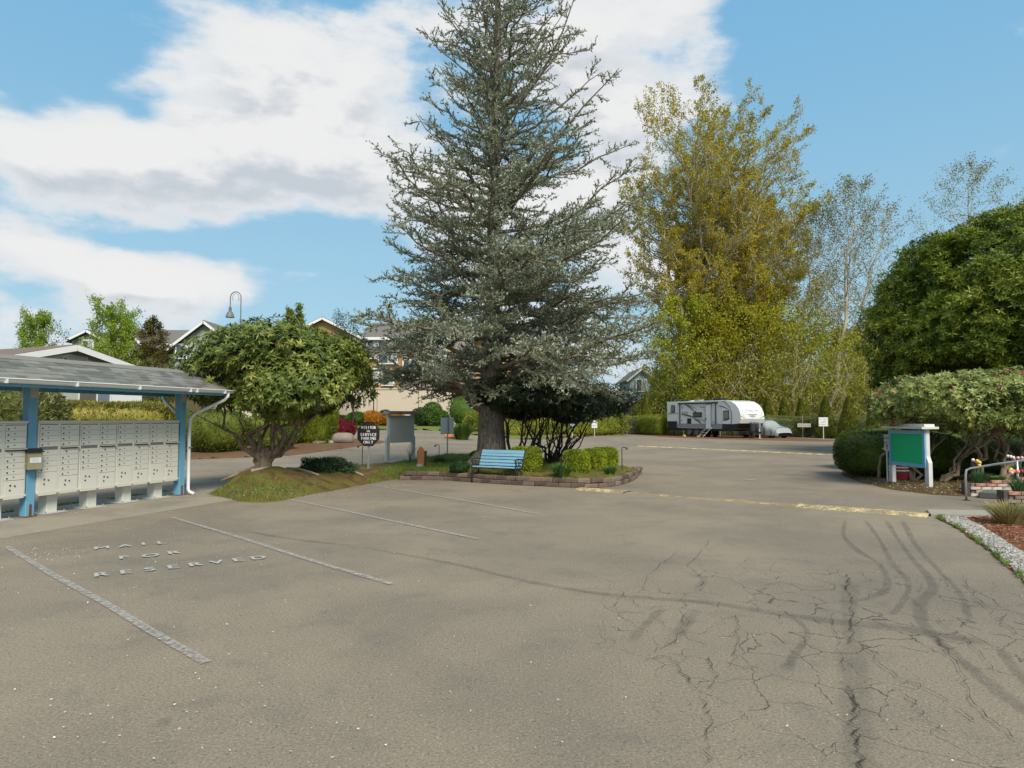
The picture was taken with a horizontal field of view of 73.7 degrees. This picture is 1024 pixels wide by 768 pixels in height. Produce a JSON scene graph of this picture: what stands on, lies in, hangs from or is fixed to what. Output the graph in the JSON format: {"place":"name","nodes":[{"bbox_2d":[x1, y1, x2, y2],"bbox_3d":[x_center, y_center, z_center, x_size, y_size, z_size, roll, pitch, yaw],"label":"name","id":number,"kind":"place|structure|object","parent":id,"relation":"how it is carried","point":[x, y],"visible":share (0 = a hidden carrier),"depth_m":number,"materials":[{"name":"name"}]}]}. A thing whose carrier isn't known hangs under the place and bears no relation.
{"place":"outdoors","nodes":[
{"label":"outdoors","id":0,"kind":"place"},
{"bbox_2d":[0,488,233,538],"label":"pavement","id":1,"kind":"structure","parent":0,"point":[19,526],"depth_m":11.67,"materials":[{"name":"concrete"}]},
{"bbox_2d":[0,421,28,520],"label":"mailbox unit","id":2,"kind":"object","parent":1,"relation":"on","point":[13,438],"visible":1,"depth_m":10.86,"materials":[{"name":"grey paint"}]},
{"bbox_2d":[34,420,80,514],"bbox_3d":[-7.908,1.412,11.680,0.522,1.571,0.765,-1,-3,17],"label":"mailbox unit","id":3,"kind":"object","parent":1,"relation":"on","point":[57,441],"visible":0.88,"depth_m":11.60,"materials":[{"name":"grey paint"}]},
{"bbox_2d":[68,421,117,508],"bbox_3d":[-7.682,1.452,12.414,0.522,1.571,0.765,-1,-3,17],"label":"mailbox unit","id":4,"kind":"object","parent":1,"relation":"on","point":[97,455],"visible":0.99,"depth_m":12.31,"materials":[{"name":"grey paint"}]},
{"bbox_2d":[0,354,235,517],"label":"mail shelter","id":5,"kind":"object","parent":1,"relation":"on","point":[30,377],"visible":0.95,"depth_m":12.05,"materials":[{"name":"blue paint"}]},
{"bbox_2d":[25,448,44,469],"bbox_3d":[-7.820,1.220,11.101,0.170,0.345,0.322,-2,-3,31],"label":"drop box","id":6,"kind":"object","parent":5,"relation":"attached to","point":[33,458],"visible":1,"depth_m":11.08,"materials":[{"name":"beige metal"}]},
{"bbox_2d":[98,420,150,503],"bbox_3d":[-7.457,1.484,13.145,0.522,1.571,0.765,-1,-3,17],"label":"mailbox unit","id":7,"kind":"object","parent":1,"relation":"on","point":[132,450],"visible":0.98,"depth_m":13.04,"materials":[{"name":"grey paint"}]},
{"bbox_2d":[139,420,179,498],"bbox_3d":[-7.232,1.525,13.875,0.523,1.571,0.765,-1,-3,17],"label":"mailbox unit","id":8,"kind":"object","parent":1,"relation":"on","point":[163,452],"visible":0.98,"depth_m":13.77,"materials":[{"name":"grey paint"}]},
{"bbox_2d":[142,394,210,418],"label":"terrace","id":9,"kind":"structure","parent":0,"point":[190,405],"depth_m":66.28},
{"bbox_2d":[62,320,250,372],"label":"apartment building","id":10,"kind":"structure","parent":9,"relation":"on","point":[177,337],"depth_m":70.94,"materials":[{"name":"grey"}]},
{"bbox_2d":[306,316,546,387],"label":"apartment building","id":11,"kind":"structure","parent":9,"relation":"on","point":[372,336],"depth_m":72.87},
{"bbox_2d":[453,421,475,439],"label":"bush","id":12,"kind":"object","parent":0,"point":[462,431],"depth_m":43.29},
{"bbox_2d":[0,428,1023,767],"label":"asphalt lot","id":13,"kind":"structure","parent":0,"point":[546,628],"depth_m":5.31,"materials":[{"name":"asphalt"}]},
{"bbox_2d":[13,304,57,347],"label":"young willow","id":14,"kind":"object","parent":13,"relation":"on","point":[41,321],"visible":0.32,"depth_m":54.95,"materials":[{"name":"green plant"}]},
{"bbox_2d":[0,344,141,401],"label":"mobile home","id":15,"kind":"object","parent":13,"relation":"on","point":[77,352],"visible":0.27,"depth_m":30.49,"materials":[{"name":"grey"}]},
{"bbox_2d":[6,546,210,663],"bbox_3d":[-4.182,1.937,6.533,5.930,0.001,0.096,-3,-4,43],"label":"painted line","id":16,"kind":"object","parent":13,"relation":"on","point":[121,613],"visible":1,"depth_m":5.66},
{"bbox_2d":[72,293,153,366],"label":"birch tree","id":17,"kind":"object","parent":13,"relation":"on","point":[110,319],"visible":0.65,"depth_m":49.63,"materials":[{"name":"green plant"}]},
{"bbox_2d":[133,314,186,403],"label":"hemlock tree","id":18,"kind":"object","parent":13,"relation":"on","point":[147,348],"visible":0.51,"depth_m":47.84,"materials":[{"name":"plant"}]},
{"bbox_2d":[94,556,264,575],"bbox_3d":[-3.573,1.979,7.463,1.695,0.001,0.189,2,-3,-33],"label":"painted word","id":19,"kind":"object","parent":13,"relation":"on","point":[168,566],"visible":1,"depth_m":7.39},
{"bbox_2d":[170,517,392,583],"bbox_3d":[-3.343,2.052,8.863,0.102,0.001,6.256,3,-4,-44],"label":"painted line","id":20,"kind":"object","parent":13,"relation":"on","point":[293,554],"visible":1,"depth_m":8.12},
{"bbox_2d":[185,439,384,459],"bbox_3d":[-17.063,3.053,32.027,16.310,0.505,23.800,-2,-4,37],"label":"planting bed","id":21,"kind":"object","parent":13,"relation":"on","point":[299,448],"visible":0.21,"depth_m":31.14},
{"bbox_2d":[0,390,76,420],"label":"laurel shrub","id":22,"kind":"object","parent":21,"relation":"on","point":[11,406],"visible":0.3,"depth_m":22.35,"materials":[{"name":"plant"}]},
{"bbox_2d":[64,399,175,420],"bbox_3d":[-16.582,1.725,25.966,7.419,2.382,2.506,1,-3,-26],"label":"pieris hedge","id":23,"kind":"object","parent":21,"relation":"on","point":[97,413],"visible":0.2,"depth_m":25.81,"materials":[{"name":"green plant"}]},
{"bbox_2d":[61,398,175,412],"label":"new shoots","id":24,"kind":"object","parent":23,"relation":"on","point":[140,405],"visible":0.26,"depth_m":26.18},
{"bbox_2d":[185,409,251,452],"bbox_3d":[-13.404,2.102,31.051,3.208,2.026,2.648,0,-3,0],"label":"round hedge shrub","id":25,"kind":"object","parent":21,"relation":"on","point":[208,436],"visible":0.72,"depth_m":30.15,"materials":[{"name":"plant"}]},
{"bbox_2d":[246,415,299,447],"bbox_3d":[-11.293,2.291,32.011,2.460,1.724,2.271,0,-3,0],"label":"round hedge shrub","id":26,"kind":"object","parent":21,"relation":"on","point":[288,430],"visible":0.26,"depth_m":31.22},
{"bbox_2d":[297,406,339,442],"bbox_3d":[-10.861,1.758,37.199,3.018,3.232,1.453,-1,-3,15],"label":"arborvitae hedge","id":27,"kind":"object","parent":21,"relation":"on","point":[325,429],"visible":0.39,"depth_m":36.56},
{"bbox_2d":[331,433,353,442],"bbox_3d":[-9.165,2.962,36.882,1.268,0.673,1.018,0,-3,0],"label":"boulder","id":28,"kind":"object","parent":21,"relation":"on","point":[342,437],"visible":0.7,"depth_m":36.48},
{"bbox_2d":[334,418,357,434],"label":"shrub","id":29,"kind":"object","parent":21,"relation":"on","point":[346,426],"visible":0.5,"depth_m":39.71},
{"bbox_2d":[290,499,479,538],"bbox_3d":[-2.471,2.177,11.367,0.082,0.001,6.074,3,-4,-42],"label":"painted line","id":30,"kind":"object","parent":13,"relation":"on","point":[389,520],"visible":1,"depth_m":10.78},
{"bbox_2d":[213,454,631,502],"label":"planting island","id":31,"kind":"structure","parent":13,"relation":"on","point":[338,480],"depth_m":15.57,"materials":[{"name":"plant"}]},
{"bbox_2d":[166,313,379,480],"bbox_3d":[-5.490,0.295,15.921,4.552,3.850,3.937,0,-3,0],"label":"rhododendron tree","id":32,"kind":"object","parent":31,"relation":"on","point":[294,374],"visible":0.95,"depth_m":14.72,"materials":[{"name":"green plant"}]},
{"bbox_2d":[297,455,360,473],"bbox_3d":[-4.684,2.083,17.315,1.538,0.591,1.416,2,-3,-31],"label":"juniper","id":33,"kind":"object","parent":31,"relation":"on","point":[324,464],"visible":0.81,"depth_m":16.99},
{"bbox_2d":[357,422,379,468],"bbox_3d":[-3.841,1.762,18.273,0.600,1.494,0.054,0,-3,3],"label":"octagonal sign","id":34,"kind":"object","parent":31,"relation":"on","point":[368,434],"visible":1,"depth_m":18.27,"materials":[{"name":"metal"}]},
{"bbox_2d":[381,411,418,460],"bbox_3d":[-3.753,1.737,22.970,0.400,1.650,1.334,-2,-4,39],"label":"notice board","id":35,"kind":"object","parent":31,"relation":"on","point":[400,428],"visible":0.95,"depth_m":22.84,"materials":[{"name":"grey wood"}]},
{"bbox_2d":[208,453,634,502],"bbox_3d":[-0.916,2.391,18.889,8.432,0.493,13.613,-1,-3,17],"label":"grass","id":36,"kind":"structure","parent":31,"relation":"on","point":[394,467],"depth_m":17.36,"materials":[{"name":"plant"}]},
{"bbox_2d":[416,446,426,466],"bbox_3d":[-2.531,2.063,19.157,0.315,0.620,0.235,1,-3,-17],"label":"marker post","id":37,"kind":"object","parent":31,"relation":"on","point":[421,457],"visible":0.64,"depth_m":19.14,"materials":[{"name":"orange wood"}]},
{"bbox_2d":[441,417,453,453],"bbox_3d":[-2.418,1.962,25.396,0.500,1.440,0.048,0,-3,9],"label":"road sign","id":38,"kind":"object","parent":31,"relation":"on","point":[447,425],"visible":0.82,"depth_m":25.42,"materials":[{"name":"metal"}]},
{"bbox_2d":[449,460,469,472],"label":"shrub","id":39,"kind":"object","parent":31,"relation":"on","point":[458,466],"visible":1,"depth_m":17.48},
{"bbox_2d":[344,0,677,468],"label":"cedar tree","id":40,"kind":"object","parent":31,"relation":"on","point":[515,281],"visible":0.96,"depth_m":18.55,"materials":[{"name":"green plant"}]},
{"bbox_2d":[508,446,542,471],"bbox_3d":[0.340,1.955,17.604,0.925,0.743,0.830,-1,-3,11],"label":"boxwood","id":41,"kind":"object","parent":31,"relation":"on","point":[533,459],"visible":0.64,"depth_m":17.30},
{"bbox_2d":[469,373,595,452],"bbox_3d":[0.523,1.032,19.254,3.655,2.748,2.929,0,-3,0],"label":"leaning shrub tree","id":42,"kind":"object","parent":31,"relation":"on","point":[537,404],"visible":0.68,"depth_m":18.71,"materials":[{"name":"green plant"}]},
{"bbox_2d":[547,462,575,476],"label":"day lily","id":43,"kind":"object","parent":31,"relation":"on","point":[565,470],"visible":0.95,"depth_m":16.15,"materials":[{"name":"green plant"}]},
{"bbox_2d":[506,381,643,463],"bbox_3d":[1.501,1.168,21.125,5.034,2.655,3.460,0,-3,0],"label":"leaning shrub tree","id":44,"kind":"object","parent":31,"relation":"on","point":[603,404],"visible":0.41,"depth_m":20.84,"materials":[{"name":"green plant"}]},
{"bbox_2d":[561,449,590,472],"bbox_3d":[1.651,1.988,17.612,0.781,0.669,0.719,-1,-3,11],"label":"boxwood","id":45,"kind":"object","parent":31,"relation":"on","point":[579,460],"visible":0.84,"depth_m":17.35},
{"bbox_2d":[583,447,607,469],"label":"boxwood","id":46,"kind":"object","parent":31,"relation":"on","point":[598,458],"visible":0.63,"depth_m":18.44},
{"bbox_2d":[594,446,618,465],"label":"boxwood","id":47,"kind":"object","parent":31,"relation":"on","point":[613,455],"visible":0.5,"depth_m":19.39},
{"bbox_2d":[1,481,952,760],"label":"fallen petals","id":48,"kind":"object","parent":13,"relation":"on","point":[273,631],"visible":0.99,"depth_m":5.22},
{"bbox_2d":[357,425,635,439],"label":"planting bed","id":49,"kind":"object","parent":13,"relation":"on","point":[434,428],"visible":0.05,"depth_m":54.18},
{"bbox_2d":[212,388,454,426],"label":"retaining wall","id":50,"kind":"structure","parent":49,"relation":"on","point":[390,399],"depth_m":65.75,"materials":[{"name":"concrete"}]},
{"bbox_2d":[331,308,353,411],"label":"conifer tip","id":51,"kind":"object","parent":49,"relation":"on","point":[343,327],"visible":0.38,"depth_m":60.30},
{"bbox_2d":[344,411,364,425],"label":"shrub","id":52,"kind":"object","parent":49,"relation":"on","point":[358,419],"visible":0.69,"depth_m":60.36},
{"bbox_2d":[363,410,384,425],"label":"shrub","id":53,"kind":"object","parent":49,"relation":"on","point":[374,417],"visible":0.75,"depth_m":60.45,"materials":[{"name":"orange plant"}]},
{"bbox_2d":[410,406,432,425],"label":"shrub","id":54,"kind":"object","parent":49,"relation":"on","point":[420,418],"visible":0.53,"depth_m":60.32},
{"bbox_2d":[425,410,449,426],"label":"shrub","id":55,"kind":"object","parent":49,"relation":"on","point":[433,418],"visible":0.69,"depth_m":59.45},
{"bbox_2d":[446,383,478,425],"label":"shrub","id":56,"kind":"object","parent":49,"relation":"on","point":[459,409],"visible":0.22,"depth_m":55.95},
{"bbox_2d":[462,411,632,435],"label":"laurel hedge","id":57,"kind":"object","parent":49,"relation":"on","point":[610,426],"visible":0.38,"depth_m":60.52,"materials":[{"name":"plant"}]},
{"bbox_2d":[471,449,525,482],"bbox_3d":[-0.343,2.065,17.027,1.302,0.836,0.539,-2,-3,30],"label":"bench","id":58,"kind":"object","parent":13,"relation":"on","point":[514,455],"visible":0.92,"depth_m":17.12,"materials":[{"name":"wood"}]},
{"bbox_2d":[399,466,642,487],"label":"edging wall","id":59,"kind":"structure","parent":13,"relation":"on","point":[630,476],"depth_m":16.64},
{"bbox_2d":[575,487,631,493],"bbox_3d":[2.018,2.362,15.207,1.238,0.039,0.558,-2,-4,39],"label":"road marking","id":60,"kind":"object","parent":13,"relation":"on","point":[602,490],"visible":1,"depth_m":15.08,"materials":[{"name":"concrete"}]},
{"bbox_2d":[641,290,728,408],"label":"young tree","id":61,"kind":"object","parent":13,"relation":"on","point":[679,316],"visible":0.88,"depth_m":67.25,"materials":[{"name":"green plant"}]},
{"bbox_2d":[672,312,747,400],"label":"young tree","id":62,"kind":"object","parent":13,"relation":"on","point":[717,363],"visible":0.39,"depth_m":68.66,"materials":[{"name":"green plant"}]},
{"bbox_2d":[625,492,796,506],"bbox_3d":[3.900,2.295,13.708,3.576,0.024,0.378,-2,-4,38],"label":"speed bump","id":63,"kind":"object","parent":13,"relation":"on","point":[744,501],"visible":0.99,"depth_m":13.51,"materials":[{"name":"paint"}]},
{"bbox_2d":[634,433,833,441],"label":"leaf litter strip","id":64,"kind":"object","parent":13,"relation":"on","point":[746,438],"visible":0.62,"depth_m":52.99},
{"bbox_2d":[637,391,651,433],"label":"conical arborvitae","id":65,"kind":"object","parent":64,"relation":"on","point":[646,408],"visible":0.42,"depth_m":67.22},
{"bbox_2d":[636,414,669,434],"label":"clipped arborvitae hedge","id":66,"kind":"object","parent":64,"relation":"on","point":[654,424],"visible":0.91,"depth_m":63.14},
{"bbox_2d":[667,398,763,438],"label":"travel trailer","id":67,"kind":"object","parent":64,"relation":"on","point":[715,416],"visible":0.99,"depth_m":55.86,"materials":[{"name":"white metal"}]},
{"bbox_2d":[738,420,792,437],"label":"covered car","id":68,"kind":"object","parent":64,"relation":"on","point":[771,428],"visible":0.69,"depth_m":54.28,"materials":[{"name":"fabric"}]},
{"bbox_2d":[642,446,832,454],"bbox_3d":[10.734,3.327,34.587,0.658,0.034,11.642,2,-3,-35],"label":"speed bump","id":69,"kind":"object","parent":13,"relation":"on","point":[739,450],"visible":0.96,"depth_m":33.57,"materials":[{"name":"paint"}]},
{"bbox_2d":[793,397,811,436],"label":"conical arborvitae","id":70,"kind":"object","parent":13,"relation":"on","point":[800,410],"visible":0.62,"depth_m":57.68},
{"bbox_2d":[623,415,1004,437],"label":"chain link fence","id":71,"kind":"object","parent":13,"relation":"on","point":[802,416],"visible":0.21,"depth_m":57.10,"materials":[{"name":"metal"}]},
{"bbox_2d":[813,395,836,437],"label":"conical arborvitae","id":72,"kind":"object","parent":13,"relation":"on","point":[830,430],"visible":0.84,"depth_m":54.56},
{"bbox_2d":[835,395,859,438],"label":"conical arborvitae","id":73,"kind":"object","parent":13,"relation":"on","point":[848,418],"visible":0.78,"depth_m":52.13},
{"bbox_2d":[796,503,928,516],"bbox_3d":[6.105,2.198,11.954,2.063,0.044,0.538,-2,-4,38],"label":"speed bump","id":74,"kind":"object","parent":13,"relation":"on","point":[879,511],"visible":1,"depth_m":11.81,"materials":[{"name":"paint"}]},
{"bbox_2d":[888,465,909,479],"bbox_3d":[9.765,2.217,17.211,0.500,0.480,0.500,0,-3,0],"label":"flower barrel","id":75,"kind":"object","parent":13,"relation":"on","point":[902,472],"visible":0.43,"depth_m":17.00,"materials":[{"name":"red paint"}]},
{"bbox_2d":[838,466,1023,496],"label":"planting bed","id":76,"kind":"object","parent":13,"relation":"on","point":[930,491],"visible":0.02,"depth_m":16.14,"materials":[{"name":"brown soil"}]},
{"bbox_2d":[836,425,965,442],"bbox_3d":[12.248,1.976,21.549,3.580,1.429,2.899,0,-3,0],"label":"clipped hedge","id":77,"kind":"object","parent":76,"relation":"on","point":[866,428],"visible":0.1,"depth_m":21.13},
{"bbox_2d":[832,429,970,478],"bbox_3d":[10.479,1.888,18.561,3.119,1.309,2.825,-1,-3,11],"label":"clipped hedge","id":78,"kind":"object","parent":76,"relation":"on","point":[858,453],"visible":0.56,"depth_m":17.69,"materials":[{"name":"plant"}]},
{"bbox_2d":[881,424,938,486],"bbox_3d":[9.319,1.692,16.014,0.400,1.510,1.529,0,-3,-3],"label":"notice board","id":79,"kind":"object","parent":76,"relation":"on","point":[910,448],"visible":0.91,"depth_m":15.86,"materials":[{"name":"green wood"}]},
{"bbox_2d":[850,473,1023,494],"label":"leaf litter","id":80,"kind":"object","parent":76,"relation":"on","point":[951,486],"visible":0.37,"depth_m":16.14,"materials":[{"name":"brown plant"}]},
{"bbox_2d":[853,199,1023,433],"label":"evergreen tree","id":81,"kind":"object","parent":76,"relation":"on","point":[951,308],"visible":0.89,"depth_m":27.22,"materials":[{"name":"green plant"}]},
{"bbox_2d":[861,365,1023,480],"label":"pink rhododendron","id":82,"kind":"object","parent":76,"relation":"on","point":[955,408],"visible":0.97,"depth_m":15.79,"materials":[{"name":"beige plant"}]},
{"bbox_2d":[951,434,1023,474],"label":"clipped hedge","id":83,"kind":"object","parent":76,"relation":"on","point":[1014,450],"visible":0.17,"depth_m":18.48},
{"bbox_2d":[961,477,1023,495],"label":"brick planter","id":84,"kind":"object","parent":76,"relation":"on","point":[974,489],"visible":0.56,"depth_m":14.05,"materials":[{"name":"brick"}]},
{"bbox_2d":[969,458,992,482],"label":"tulip clump","id":85,"kind":"object","parent":84,"relation":"on","point":[979,477],"visible":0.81,"depth_m":14.47,"materials":[{"name":"green plant"}]},
{"bbox_2d":[937,514,1023,583],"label":"mulch bed","id":86,"kind":"object","parent":13,"relation":"on","point":[1018,530],"visible":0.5,"depth_m":9.59,"materials":[{"name":"brown wood"}]},
{"bbox_2d":[934,513,1023,580],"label":"grass","id":87,"kind":"structure","parent":86,"relation":"on","point":[994,552],"depth_m":8.74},
{"bbox_2d":[942,515,1023,578],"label":"gravel","id":88,"kind":"structure","parent":86,"relation":"on","point":[1012,552],"depth_m":8.65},
{"bbox_2d":[976,498,1023,524],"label":"ornamental grass","id":89,"kind":"object","parent":86,"relation":"on","point":[1007,513],"depth_m":10.23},
{"bbox_2d":[964,459,1023,500],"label":"handrail","id":90,"kind":"object","parent":13,"relation":"on","point":[988,465],"visible":0.86,"depth_m":13.14,"materials":[{"name":"grey metal"}]},
{"bbox_2d":[997,490,1023,508],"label":"brick planter","id":91,"kind":"object","parent":13,"relation":"on","point":[1011,496],"visible":0.59,"depth_m":11.89,"materials":[{"name":"brick"}]},
{"bbox_2d":[1004,468,1023,490],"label":"tulip clump","id":92,"kind":"object","parent":91,"relation":"on","point":[1017,485],"visible":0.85,"depth_m":11.97,"materials":[{"name":"green plant"}]},
{"bbox_2d":[0,0,1023,403],"label":"sky","id":93,"kind":"structure","parent":0,"point":[173,158],"materials":[{"name":"blue"}]},
{"bbox_2d":[927,509,992,516],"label":"walkway","id":94,"kind":"structure","parent":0,"point":[955,513],"depth_m":11.46,"materials":[{"name":"concrete"}]},
{"label":"ground","id":95,"kind":"structure","parent":0,"visible":0},
{"bbox_2d":[280,302,305,327],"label":"arborvitae tree","id":96,"kind":"object","parent":95,"relation":"on","point":[290,312],"visible":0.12,"depth_m":44.02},
{"bbox_2d":[617,367,654,398],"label":"house","id":97,"kind":"structure","parent":95,"relation":"on","point":[631,378],"depth_m":100.16,"materials":[{"name":"white paint"}]},
{"bbox_2d":[604,73,774,383],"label":"cottonwood tree","id":98,"kind":"object","parent":95,"relation":"on","point":[672,253],"visible":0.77,"depth_m":70.85,"materials":[{"name":"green plant"}]},
{"bbox_2d":[628,414,811,436],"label":"ivy hedge","id":99,"kind":"object","parent":95,"relation":"on","point":[790,422],"visible":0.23,"depth_m":58.83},
{"bbox_2d":[688,237,797,402],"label":"young tree","id":100,"kind":"object","parent":95,"relation":"on","point":[755,331],"visible":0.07,"depth_m":73.95,"materials":[{"name":"green plant"}]},
{"bbox_2d":[611,277,876,427],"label":"thicket","id":101,"kind":"object","parent":95,"relation":"on","point":[816,347],"depth_m":68.18,"materials":[{"name":"plant"}]},
{"bbox_2d":[655,93,834,397],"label":"cottonwood tree","id":102,"kind":"object","parent":95,"relation":"on","point":[772,214],"visible":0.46,"depth_m":72.44,"materials":[{"name":"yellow plant"}]},
{"bbox_2d":[720,297,795,412],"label":"young tree","id":103,"kind":"object","parent":95,"relation":"on","point":[763,352],"visible":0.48,"depth_m":70.78,"materials":[{"name":"green plant"}]},
{"bbox_2d":[714,222,830,402],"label":"young tree","id":104,"kind":"object","parent":95,"relation":"on","point":[799,276],"visible":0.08,"depth_m":79.48,"materials":[{"name":"green plant"}]},
{"bbox_2d":[763,265,850,409],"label":"young tree","id":105,"kind":"object","parent":95,"relation":"on","point":[799,294],"visible":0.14,"depth_m":83.83,"materials":[{"name":"green plant"}]},
{"bbox_2d":[757,197,859,415],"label":"slender tree","id":106,"kind":"object","parent":95,"relation":"on","point":[816,244],"visible":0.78,"depth_m":72.07,"materials":[{"name":"green plant"}]},
{"bbox_2d":[794,170,898,406],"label":"slender tree","id":107,"kind":"object","parent":95,"relation":"on","point":[850,181],"visible":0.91,"depth_m":70.42,"materials":[{"name":"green plant"}]},
{"bbox_2d":[820,324,872,414],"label":"young tree","id":108,"kind":"object","parent":95,"relation":"on","point":[847,366],"visible":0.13,"depth_m":74.50,"materials":[{"name":"green plant"}]},
{"bbox_2d":[824,195,917,415],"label":"slender tree","id":109,"kind":"object","parent":95,"relation":"on","point":[870,270],"visible":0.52,"depth_m":73.48,"materials":[{"name":"green plant"}]},
{"bbox_2d":[794,415,1020,439],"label":"ivy hedge","id":110,"kind":"object","parent":95,"relation":"on","point":[812,421],"visible":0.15,"depth_m":56.24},
{"bbox_2d":[897,151,1023,261],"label":"bare topped tree","id":111,"kind":"object","parent":95,"relation":"on","point":[968,185],"visible":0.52,"depth_m":85.59,"materials":[{"name":"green plant"}]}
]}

